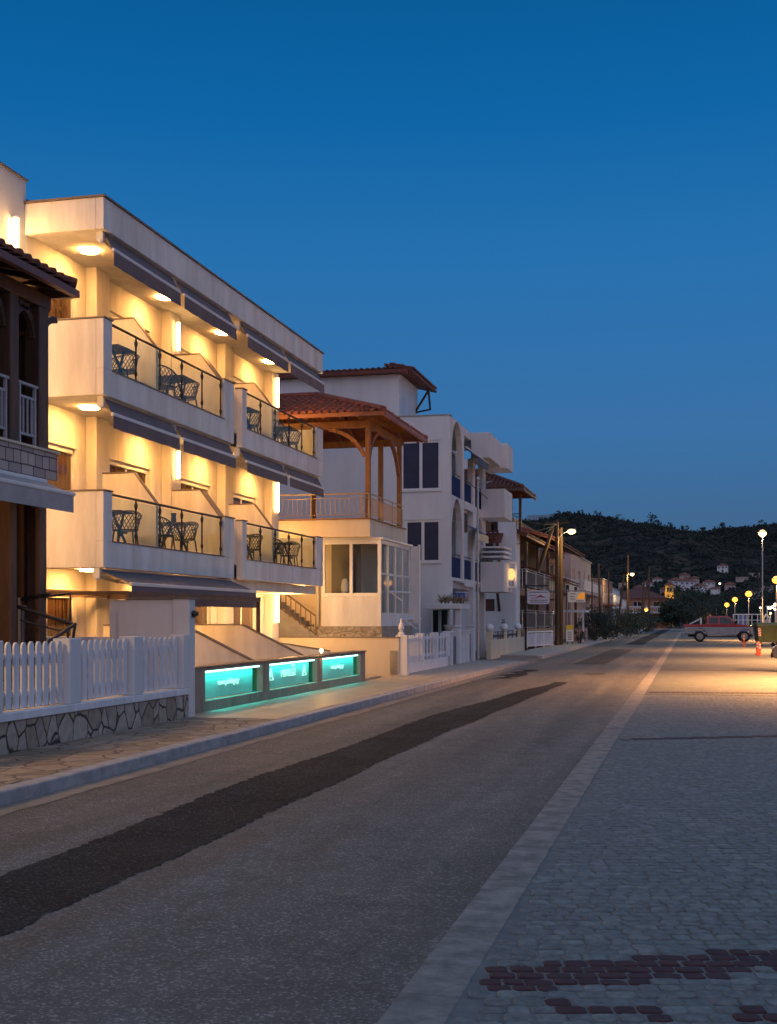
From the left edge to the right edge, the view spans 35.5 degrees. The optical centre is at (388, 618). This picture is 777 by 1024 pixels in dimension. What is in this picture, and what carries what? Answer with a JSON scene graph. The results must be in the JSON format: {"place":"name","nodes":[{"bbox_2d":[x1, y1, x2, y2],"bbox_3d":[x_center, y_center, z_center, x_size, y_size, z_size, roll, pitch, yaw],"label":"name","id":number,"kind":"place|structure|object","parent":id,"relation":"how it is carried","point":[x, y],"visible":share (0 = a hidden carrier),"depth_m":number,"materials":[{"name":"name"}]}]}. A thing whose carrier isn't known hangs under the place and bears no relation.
{"place":"outdoors","nodes":[
{"label":"outdoors","id":0,"kind":"place"},
{"bbox_2d":[0,717,275,786],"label":"pavement","id":1,"kind":"structure","parent":0,"point":[24,765],"depth_m":14.46,"materials":[{"name":"beige stone"}]},
{"bbox_2d":[188,676,447,718],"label":"pavement","id":2,"kind":"structure","parent":0,"point":[283,707],"depth_m":22.52,"materials":[{"name":"beige tile"}]},
{"bbox_2d":[46,597,198,716],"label":"boundary wall","id":3,"kind":"structure","parent":2,"relation":"on","point":[158,619],"depth_m":18.90,"materials":[{"name":"white paint"}]},
{"bbox_2d":[195,650,366,713],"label":"street wall","id":4,"kind":"structure","parent":2,"relation":"on","point":[224,685],"depth_m":23.06,"materials":[{"name":"teal glass"}]},
{"bbox_2d":[279,635,408,677],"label":"garden wall","id":5,"kind":"structure","parent":2,"relation":"on","point":[386,656],"depth_m":32.86,"materials":[{"name":"beige paint"}]},
{"bbox_2d":[0,628,682,1023],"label":"road","id":6,"kind":"structure","parent":0,"point":[346,900],"depth_m":8.04,"materials":[{"name":"grey asphalt"}]},
{"bbox_2d":[0,661,538,815],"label":"gutter","id":7,"kind":"object","parent":6,"relation":"on","point":[46,798],"visible":1,"depth_m":14.37,"materials":[{"name":"concrete"}]},
{"bbox_2d":[0,682,566,935],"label":"road patch","id":8,"kind":"object","parent":6,"relation":"on","point":[31,893],"visible":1,"depth_m":9.70,"materials":[{"name":"black asphalt"}]},
{"bbox_2d":[497,670,537,678],"bbox_3d":[3.829,1.646,36.144,0.826,0.001,6.000,0,0,14],"label":"road patch","id":9,"kind":"object","parent":6,"relation":"on","point":[517,674],"visible":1,"depth_m":35.64,"materials":[{"name":"black asphalt"}]},
{"bbox_2d":[574,649,632,663],"bbox_3d":[9.869,1.646,54.221,1.229,0.001,22.000,0,0,14],"label":"road patch","id":10,"kind":"object","parent":6,"relation":"on","point":[608,656],"visible":1,"depth_m":51.15,"materials":[{"name":"grey asphalt"}]},
{"bbox_2d":[625,629,670,644],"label":"road patch","id":11,"kind":"object","parent":6,"relation":"on","point":[643,640],"visible":0.86,"depth_m":99.58,"materials":[{"name":"black asphalt"}]},
{"bbox_2d":[0,0,776,531],"label":"sky","id":12,"kind":"structure","parent":0,"point":[561,215],"materials":[{"name":"blue"}]},
{"bbox_2d":[391,660,513,676],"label":"pavement","id":13,"kind":"structure","parent":0,"point":[457,669],"depth_m":36.26,"materials":[{"name":"concrete"}]},
{"bbox_2d":[396,618,449,672],"bbox_3d":[1.102,0.820,36.297,0.260,1.660,6.480,0,0,14],"label":"picket fence","id":14,"kind":"object","parent":13,"relation":"on","point":[418,661],"visible":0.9,"depth_m":36.28,"materials":[{"name":"white paint"}]},
{"bbox_2d":[443,625,475,664],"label":"gate pillars","id":15,"kind":"structure","parent":13,"relation":"on","point":[462,649],"depth_m":41.23,"materials":[{"name":"white paint"}]},
{"bbox_2d":[475,657,540,661],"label":"pavement","id":16,"kind":"structure","parent":0,"point":[513,659],"depth_m":47.89,"materials":[{"name":"concrete"}]},
{"bbox_2d":[476,477,490,658],"bbox_3d":[3.516,-1.870,44.950,0.594,6.780,0.171,0,0,14],"label":"slim mast","id":17,"kind":"object","parent":16,"relation":"on","point":[477,643],"visible":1,"depth_m":44.96,"materials":[{"name":"metal"}]},
{"bbox_2d":[485,623,524,658],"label":"globe wall","id":18,"kind":"structure","parent":16,"relation":"on","point":[503,645],"depth_m":51.76,"materials":[{"name":"beige paint"}]},
{"bbox_2d":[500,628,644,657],"bbox_3d":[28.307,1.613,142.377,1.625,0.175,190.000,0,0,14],"label":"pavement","id":19,"kind":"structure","parent":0,"point":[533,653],"depth_m":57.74,"materials":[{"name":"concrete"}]},
{"bbox_2d":[525,584,549,650],"bbox_3d":[7.046,-0.030,57.532,1.165,3.160,0.143,0,0,0],"label":"hanging sign","id":20,"kind":"object","parent":19,"relation":"on","point":[537,597],"visible":0.96,"depth_m":57.50,"materials":[{"name":"metal"}]},
{"bbox_2d":[527,631,552,647],"bbox_3d":[7.995,1.090,63.989,0.102,0.860,4.495,0,0,25],"label":"metal fence","id":21,"kind":"object","parent":19,"relation":"on","point":[543,639],"visible":0.94,"depth_m":63.80,"materials":[{"name":"white metal"}]},
{"bbox_2d":[520,520,575,644],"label":"utility pole","id":22,"kind":"object","parent":19,"relation":"on","point":[558,614],"visible":0.92,"depth_m":68.92,"materials":[{"name":"brown wood"}]},
{"bbox_2d":[566,625,572,644],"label":"menu board","id":23,"kind":"object","parent":19,"relation":"on","point":[569,633],"visible":1,"depth_m":71.00,"materials":[{"name":"grey"}]},
{"bbox_2d":[563,610,588,641],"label":"terrace kiosk","id":24,"kind":"object","parent":19,"relation":"on","point":[585,630],"visible":0.59,"depth_m":79.39,"materials":[{"name":"white paint"}]},
{"bbox_2d":[567,589,585,624],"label":"shop sign","id":25,"kind":"object","parent":19,"relation":"on","point":[575,596],"visible":0.98,"depth_m":76.00,"materials":[{"name":"white"}]},
{"bbox_2d":[573,624,586,642],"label":"pot plant","id":26,"kind":"object","parent":19,"relation":"on","point":[582,635],"visible":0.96,"depth_m":73.95,"materials":[{"name":"green plant"}]},
{"bbox_2d":[578,604,615,640],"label":"oleander shrub","id":27,"kind":"object","parent":19,"relation":"on","point":[600,622],"visible":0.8,"depth_m":83.70,"materials":[{"name":"green plant"}]},
{"bbox_2d":[598,563,600,630],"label":"wooden pole","id":28,"kind":"object","parent":19,"relation":"on","point":[599,592],"visible":0.66,"depth_m":103.92,"materials":[{"name":"brown wood"}]},
{"bbox_2d":[623,604,654,633],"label":"oleander shrub","id":29,"kind":"object","parent":19,"relation":"on","point":[648,614],"visible":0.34,"depth_m":126.09,"materials":[{"name":"green plant"}]},
{"bbox_2d":[639,567,649,630],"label":"wooden pole","id":30,"kind":"object","parent":19,"relation":"on","point":[648,581],"visible":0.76,"depth_m":149.92,"materials":[{"name":"brown wood"}]},
{"bbox_2d":[620,586,669,627],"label":"orange tavern","id":31,"kind":"structure","parent":19,"relation":"on","point":[635,597],"depth_m":209.74,"materials":[{"name":"paint"}]},
{"bbox_2d":[527,627,682,649],"bbox_3d":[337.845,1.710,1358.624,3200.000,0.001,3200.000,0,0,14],"label":"ground","id":32,"kind":"structure","parent":0,"point":[533,647],"depth_m":76.70,"materials":[{"name":"grey concrete"}]},
{"bbox_2d":[0,238,79,710],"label":"timber house","id":33,"kind":"structure","parent":32,"relation":"on","point":[31,288],"depth_m":16.98,"materials":[{"name":"wood"}]},
{"bbox_2d":[0,635,189,754],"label":"picket fence","id":34,"kind":"object","parent":32,"relation":"on","point":[72,675],"visible":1,"depth_m":15.67,"materials":[{"name":"wood"}]},
{"bbox_2d":[0,161,380,680],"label":"hotel building","id":35,"kind":"structure","parent":32,"relation":"on","point":[215,468],"depth_m":23.98,"materials":[{"name":"white paint"}]},
{"bbox_2d":[46,596,73,636],"bbox_3d":[-6.181,0.495,21.888,0.080,1.950,2.000,0,0,14],"label":"balcony door","id":36,"kind":"structure","parent":35,"relation":"in","point":[57,606],"depth_m":22.35,"materials":[{"name":"brown wood"}]},
{"bbox_2d":[48,442,73,489],"bbox_3d":[-6.181,-2.205,21.888,0.080,1.950,2.000,0,0,14],"label":"balcony door","id":37,"kind":"structure","parent":35,"relation":"in","point":[65,481],"depth_m":22.57,"materials":[{"name":"brown wood"}]},
{"bbox_2d":[48,299,73,318],"bbox_3d":[-6.181,-5.155,21.888,0.080,1.950,2.000,0,0,14],"label":"balcony door","id":38,"kind":"structure","parent":35,"relation":"in","point":[61,308],"depth_m":22.49,"materials":[{"name":"brown wood"}]},
{"bbox_2d":[112,344,134,374],"bbox_3d":[-5.055,-4.511,22.021,0.720,0.748,0.720,0,0,16],"label":"balcony table","id":39,"kind":"object","parent":35,"relation":"on","point":[117,349],"visible":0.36,"depth_m":21.95,"materials":[{"name":"grey plastic"}]},
{"bbox_2d":[112,510,134,542],"bbox_3d":[-5.055,-1.561,22.021,0.720,0.748,0.720,0,0,12],"label":"balcony table","id":40,"kind":"object","parent":35,"relation":"on","point":[119,512],"visible":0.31,"depth_m":21.93,"materials":[{"name":"grey plastic"}]},
{"bbox_2d":[112,354,139,375],"bbox_3d":[-4.938,-4.572,22.643,0.609,0.848,0.555,0,0,15],"label":"tub chair","id":41,"kind":"object","parent":35,"relation":"on","point":[130,372],"visible":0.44,"depth_m":22.79,"materials":[{"name":"grey plastic"}]},
{"bbox_2d":[112,510,141,543],"bbox_3d":[-4.899,-1.622,22.633,0.609,0.848,0.555,0,0,1],"label":"tub chair","id":42,"kind":"object","parent":35,"relation":"on","point":[128,529],"visible":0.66,"depth_m":22.73,"materials":[{"name":"grey plastic"}]},
{"bbox_2d":[110,459,146,485],"bbox_3d":[-5.408,-2.205,24.994,0.080,1.950,2.000,0,0,14],"label":"balcony door","id":43,"kind":"structure","parent":35,"relation":"in","point":[115,466],"depth_m":25.01,"materials":[{"name":"white metal"}]},
{"bbox_2d":[158,515,175,548],"bbox_3d":[-4.540,-1.622,24.127,0.609,0.848,0.555,0,0,26],"label":"tub chair","id":44,"kind":"object","parent":35,"relation":"on","point":[163,535],"visible":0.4,"depth_m":23.95,"materials":[{"name":"grey plastic"}]},
{"bbox_2d":[158,364,177,396],"bbox_3d":[-4.494,-4.572,24.114,0.609,0.848,0.555,0,0,13],"label":"tub chair","id":45,"kind":"object","parent":35,"relation":"on","point":[165,387],"visible":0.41,"depth_m":23.95,"materials":[{"name":"grey plastic"}]},
{"bbox_2d":[158,375,196,400],"bbox_3d":[-4.380,-4.511,24.738,0.720,0.748,0.720,0,0,13],"label":"balcony table","id":46,"kind":"object","parent":35,"relation":"on","point":[186,379],"visible":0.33,"depth_m":24.70,"materials":[{"name":"grey plastic"}]},
{"bbox_2d":[158,522,196,550],"bbox_3d":[-4.380,-1.561,24.738,0.720,0.748,0.720,0,0,14],"label":"balcony table","id":47,"kind":"object","parent":35,"relation":"on","point":[177,524],"visible":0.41,"depth_m":24.69,"materials":[{"name":"grey plastic"}]},
{"bbox_2d":[171,521,198,551],"bbox_3d":[-4.257,-1.622,25.359,0.609,0.848,0.555,0,0,21],"label":"tub chair","id":48,"kind":"object","parent":35,"relation":"on","point":[191,535],"visible":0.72,"depth_m":25.42,"materials":[{"name":"grey plastic"}]},
{"bbox_2d":[172,382,199,406],"bbox_3d":[-4.236,-4.572,25.354,0.609,0.848,0.555,0,0,21],"label":"tub chair","id":49,"kind":"object","parent":35,"relation":"on","point":[192,397],"visible":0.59,"depth_m":25.46,"materials":[{"name":"grey plastic"}]},
{"bbox_2d":[181,479,208,493],"bbox_3d":[-4.576,-2.205,28.342,0.080,1.950,1.900,0,0,14],"label":"balcony door","id":50,"kind":"structure","parent":35,"relation":"in","point":[185,484],"depth_m":28.30,"materials":[{"name":"white metal"}]},
{"bbox_2d":[195,606,208,623],"bbox_3d":[-4.576,0.495,28.342,0.080,1.950,1.900,0,0,14],"label":"balcony door","id":51,"kind":"structure","parent":35,"relation":"in","point":[203,617],"depth_m":28.95,"materials":[{"name":"brown wood"}]},
{"bbox_2d":[234,607,253,628],"bbox_3d":[-3.816,0.495,31.399,0.080,1.950,1.900,0,0,14],"label":"balcony door","id":52,"kind":"structure","parent":35,"relation":"in","point":[245,616],"depth_m":31.67,"materials":[{"name":"brown wood"}]},
{"bbox_2d":[234,493,253,503],"bbox_3d":[-3.816,-2.205,31.399,0.080,1.950,1.900,0,0,14],"label":"balcony door","id":53,"kind":"structure","parent":35,"relation":"in","point":[238,499],"depth_m":31.40,"materials":[{"name":"white metal"}]},
{"bbox_2d":[247,407,259,429],"bbox_3d":[-3.463,-4.511,28.426,0.720,0.748,0.720,0,0,17],"label":"balcony table","id":54,"kind":"object","parent":35,"relation":"on","point":[250,410],"visible":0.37,"depth_m":28.39,"materials":[{"name":"grey metal"}]},
{"bbox_2d":[247,535,259,559],"bbox_3d":[-3.463,-1.561,28.426,0.720,0.748,0.720,0,0,13],"label":"balcony table","id":55,"kind":"object","parent":35,"relation":"on","point":[250,537],"visible":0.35,"depth_m":28.41,"materials":[{"name":"grey metal"}]},
{"bbox_2d":[247,413,261,432],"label":"tub chair","id":56,"kind":"object","parent":35,"relation":"on","point":[256,425],"visible":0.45,"depth_m":29.17,"materials":[{"name":"black metal"}]},
{"bbox_2d":[247,534,262,560],"bbox_3d":[-3.296,-1.622,29.036,0.609,0.848,0.555,0,0,20],"label":"tub chair","id":57,"kind":"object","parent":35,"relation":"on","point":[256,549],"visible":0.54,"depth_m":29.17,"materials":[{"name":"black metal"}]},
{"bbox_2d":[273,419,285,443],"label":"tub chair","id":58,"kind":"object","parent":35,"relation":"on","point":[278,435],"visible":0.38,"depth_m":30.47,"materials":[{"name":"black metal"}]},
{"bbox_2d":[273,537,285,563],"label":"tub chair","id":59,"kind":"object","parent":35,"relation":"on","point":[279,552],"visible":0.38,"depth_m":30.45,"materials":[{"name":"grey plastic"}]},
{"bbox_2d":[273,426,297,446],"bbox_3d":[-2.763,-4.511,31.240,0.720,0.748,0.720,0,0,13],"label":"balcony table","id":60,"kind":"object","parent":35,"relation":"on","point":[290,429],"visible":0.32,"depth_m":31.19,"materials":[{"name":"grey metal"}]},
{"bbox_2d":[273,542,298,564],"bbox_3d":[-2.763,-1.561,31.240,0.720,0.748,0.720,0,0,14],"label":"balcony table","id":61,"kind":"object","parent":35,"relation":"on","point":[286,543],"visible":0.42,"depth_m":31.24,"materials":[{"name":"grey metal"}]},
{"bbox_2d":[278,541,300,565],"bbox_3d":[-2.604,-1.622,31.852,0.609,0.848,0.555,0,0,7],"label":"tub chair","id":62,"kind":"object","parent":35,"relation":"on","point":[296,553],"visible":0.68,"depth_m":31.96,"materials":[{"name":"black metal"}]},
{"bbox_2d":[279,431,300,449],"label":"tub chair","id":63,"kind":"object","parent":35,"relation":"on","point":[296,442],"visible":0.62,"depth_m":31.97,"materials":[{"name":"wicker"}]},
{"bbox_2d":[0,630,642,805],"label":"kerb","id":64,"kind":"structure","parent":32,"relation":"on","point":[21,791],"depth_m":15.00,"materials":[{"name":"concrete"}]},
{"bbox_2d":[279,392,427,636],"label":"terrace house","id":65,"kind":"structure","parent":32,"relation":"on","point":[347,600],"depth_m":35.06,"materials":[{"name":"beige paint"}]},
{"bbox_2d":[322,539,381,595],"bbox_3d":[-1.058,-1.441,34.613,1.760,1.615,0.070,0,0,14],"label":"window","id":66,"kind":"structure","parent":65,"relation":"in","point":[355,541],"depth_m":34.57,"materials":[{"name":"white metal"}]},
{"bbox_2d":[382,540,409,613],"bbox_3d":[0.196,-1.200,36.198,0.070,2.095,3.630,0,0,14],"label":"window","id":67,"kind":"structure","parent":65,"relation":"in","point":[395,545],"depth_m":36.15,"materials":[{"name":"white metal"}]},
{"bbox_2d":[276,362,512,658],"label":"arched apartment house","id":68,"kind":"structure","parent":32,"relation":"on","point":[439,501],"depth_m":45.14,"materials":[{"name":"white paint"}]},
{"bbox_2d":[402,440,441,491],"bbox_3d":[1.179,-5.578,44.449,1.601,1.876,0.140,0,0,14],"label":"window","id":69,"kind":"structure","parent":68,"relation":"in","point":[421,463],"depth_m":44.46,"materials":[{"name":"white metal"}]},
{"bbox_2d":[403,519,441,563],"bbox_3d":[1.253,-2.809,44.431,1.448,1.610,0.140,0,0,14],"label":"window","id":70,"kind":"structure","parent":68,"relation":"in","point":[426,534],"depth_m":44.44,"materials":[{"name":"white metal"}]},
{"bbox_2d":[433,610,446,631],"bbox_3d":[1.875,0.575,44.236,0.511,1.750,0.032,0,0,14],"label":"shop window","id":71,"kind":"structure","parent":68,"relation":"in","point":[435,612],"depth_m":44.20,"materials":[{"name":"black glass"}]},
{"bbox_2d":[437,593,468,603],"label":"potted grasses","id":72,"kind":"object","parent":68,"relation":"on","point":[454,599],"visible":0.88,"depth_m":42.91,"materials":[{"name":"plant"}]},
{"bbox_2d":[505,561,516,587],"bbox_3d":[5.227,-1.860,51.769,0.480,1.120,0.480,0,0,14],"label":"hanging lantern","id":73,"kind":"object","parent":68,"relation":"attached to","point":[512,573],"visible":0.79,"depth_m":51.63,"materials":[{"name":"glass"}]},
{"bbox_2d":[457,459,584,642],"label":"red roof house","id":74,"kind":"structure","parent":32,"relation":"on","point":[507,607],"depth_m":61.86,"materials":[{"name":"white paint"}]},
{"bbox_2d":[486,599,494,610],"bbox_3d":[5.091,-0.671,61.236,0.535,0.610,0.050,0,0,14],"label":"window","id":75,"kind":"structure","parent":74,"relation":"in","point":[490,603],"depth_m":61.22,"materials":[{"name":"brown wood"}]},
{"bbox_2d":[377,629,683,1023],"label":"road edging","id":76,"kind":"object","parent":32,"relation":"on","point":[434,989],"visible":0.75,"depth_m":6.95,"materials":[{"name":"concrete"}]},
{"bbox_2d":[527,566,578,627],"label":"shop canopy","id":77,"kind":"object","parent":32,"relation":"on","point":[575,603],"visible":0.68,"depth_m":79.54,"materials":[{"name":"ceramic"}]},
{"bbox_2d":[539,548,577,640],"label":"shop building","id":78,"kind":"structure","parent":32,"relation":"on","point":[542,607],"depth_m":87.62,"materials":[{"name":"brown paint"}]},
{"bbox_2d":[565,552,601,638],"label":"pink apartment block","id":79,"kind":"structure","parent":32,"relation":"on","point":[578,568],"depth_m":103.06,"materials":[{"name":"paint"}]},
{"bbox_2d":[588,607,621,640],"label":"oleander shrub","id":80,"kind":"object","parent":32,"relation":"on","point":[613,626],"visible":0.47,"depth_m":87.89,"materials":[{"name":"green plant"}]},
{"bbox_2d":[593,578,621,634],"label":"rose house","id":81,"kind":"structure","parent":32,"relation":"on","point":[604,594],"depth_m":125.25,"materials":[{"name":"pink paint"}]},
{"bbox_2d":[602,607,634,638],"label":"oleander shrub","id":82,"kind":"object","parent":32,"relation":"on","point":[615,610],"visible":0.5,"depth_m":99.59,"materials":[{"name":"green plant"}]},
{"bbox_2d":[612,587,625,622],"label":"white guesthouse","id":83,"kind":"structure","parent":32,"relation":"on","point":[617,592],"depth_m":146.97,"materials":[{"name":"white paint"}]},
{"bbox_2d":[618,610,645,635],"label":"oleander shrub","id":84,"kind":"object","parent":32,"relation":"on","point":[636,626],"visible":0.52,"depth_m":111.75,"materials":[{"name":"green plant"}]},
{"bbox_2d":[635,608,662,631],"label":"oleander shrub","id":85,"kind":"object","parent":32,"relation":"on","point":[655,620],"visible":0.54,"depth_m":149.20,"materials":[{"name":"green plant"}]},
{"bbox_2d":[664,581,674,626],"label":"bell tower","id":86,"kind":"structure","parent":32,"relation":"on","point":[669,584],"depth_m":231.29,"materials":[{"name":"paint"}]},
{"bbox_2d":[655,599,688,627],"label":"village tree","id":87,"kind":"object","parent":32,"relation":"on","point":[662,614],"visible":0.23,"depth_m":207.58,"materials":[{"name":"green plant"}]},
{"bbox_2d":[658,599,703,627],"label":"village tree","id":88,"kind":"object","parent":32,"relation":"on","point":[675,614],"visible":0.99,"depth_m":203.18,"materials":[{"name":"green plant"}]},
{"bbox_2d":[661,582,700,626],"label":"village tree","id":89,"kind":"object","parent":32,"relation":"on","point":[678,588],"visible":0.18,"depth_m":235.05,"materials":[{"name":"green plant"}]},
{"bbox_2d":[668,584,716,625],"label":"village tree","id":90,"kind":"object","parent":32,"relation":"on","point":[701,609],"visible":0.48,"depth_m":223.67,"materials":[{"name":"green plant"}]},
{"bbox_2d":[690,590,722,623],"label":"village tree","id":91,"kind":"object","parent":32,"relation":"on","point":[696,601],"visible":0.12,"depth_m":238.80,"materials":[{"name":"green plant"}]},
{"bbox_2d":[688,588,726,620],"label":"village tree","id":92,"kind":"object","parent":32,"relation":"on","point":[704,596],"visible":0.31,"depth_m":247.75,"materials":[{"name":"green plant"}]},
{"bbox_2d":[711,591,743,617],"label":"village tree","id":93,"kind":"object","parent":32,"relation":"on","point":[724,613],"visible":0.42,"depth_m":261.14,"materials":[{"name":"green plant"}]},
{"bbox_2d":[445,694,776,1023],"bbox_3d":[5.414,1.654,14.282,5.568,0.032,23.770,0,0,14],"label":"cobblestones","id":94,"kind":"structure","parent":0,"point":[666,977],"depth_m":7.33,"materials":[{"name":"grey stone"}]},
{"bbox_2d":[524,515,776,626],"bbox_3d":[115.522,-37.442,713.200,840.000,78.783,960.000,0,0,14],"label":"hills","id":95,"kind":"structure","parent":0,"point":[680,556],"depth_m":619.54,"materials":[{"name":"green plant"}]},
{"bbox_2d":[527,515,553,520],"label":"ridge greenhouse","id":96,"kind":"object","parent":95,"relation":"on","point":[533,517],"visible":0.69,"depth_m":854.88,"materials":[{"name":"metal"}]},
{"bbox_2d":[518,510,776,605],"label":"hillside scrub","id":97,"kind":"object","parent":95,"relation":"on","point":[736,533],"visible":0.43,"depth_m":657.50,"materials":[{"name":"green plant"}]},
{"bbox_2d":[679,578,697,590],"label":"village house","id":98,"kind":"structure","parent":95,"relation":"on","point":[688,582],"depth_m":383.12,"materials":[{"name":"white paint"}]},
{"bbox_2d":[645,628,776,695],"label":"promenade","id":99,"kind":"structure","parent":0,"point":[687,661],"depth_m":39.91,"materials":[{"name":"grey stone"}]},
{"bbox_2d":[649,692,776,693],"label":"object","id":100,"kind":"structure","parent":99,"relation":"on","point":[715,692],"depth_m":26.90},
{"bbox_2d":[682,616,753,641],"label":"pickup truck","id":101,"kind":"object","parent":99,"relation":"on","point":[720,626],"visible":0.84,"depth_m":85.75,"materials":[{"name":"silver metal"}]},
{"bbox_2d":[733,614,769,631],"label":"beach kiosk","id":102,"kind":"object","parent":99,"relation":"on","point":[741,619],"visible":0.52,"depth_m":117.97,"materials":[{"name":"white paint"}]},
{"bbox_2d":[758,530,765,621],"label":"tall street lamp","id":103,"kind":"object","parent":99,"relation":"on","point":[762,533],"visible":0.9,"depth_m":91.94,"materials":[{"name":"metal"}]},
{"bbox_2d":[752,622,776,645],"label":"waste container","id":104,"kind":"object","parent":99,"relation":"on","point":[765,631],"visible":0.87,"depth_m":70.54,"materials":[{"name":"green plastic"}]},
{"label":"promenade","id":105,"kind":"structure","parent":0,"visible":0},
{"bbox_2d":[710,589,759,621],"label":"village tree","id":106,"kind":"object","parent":105,"relation":"on","point":[741,606],"visible":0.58,"depth_m":269.20,"materials":[{"name":"green plant"}]},
{"bbox_2d":[730,579,775,620],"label":"village tree","id":107,"kind":"object","parent":105,"relation":"on","point":[755,602],"visible":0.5,"depth_m":269.82,"materials":[{"name":"green plant"}]},
{"bbox_2d":[745,577,775,621],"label":"village tree","id":108,"kind":"object","parent":105,"relation":"on","point":[766,594],"visible":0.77,"depth_m":262.69,"materials":[{"name":"green plant"}]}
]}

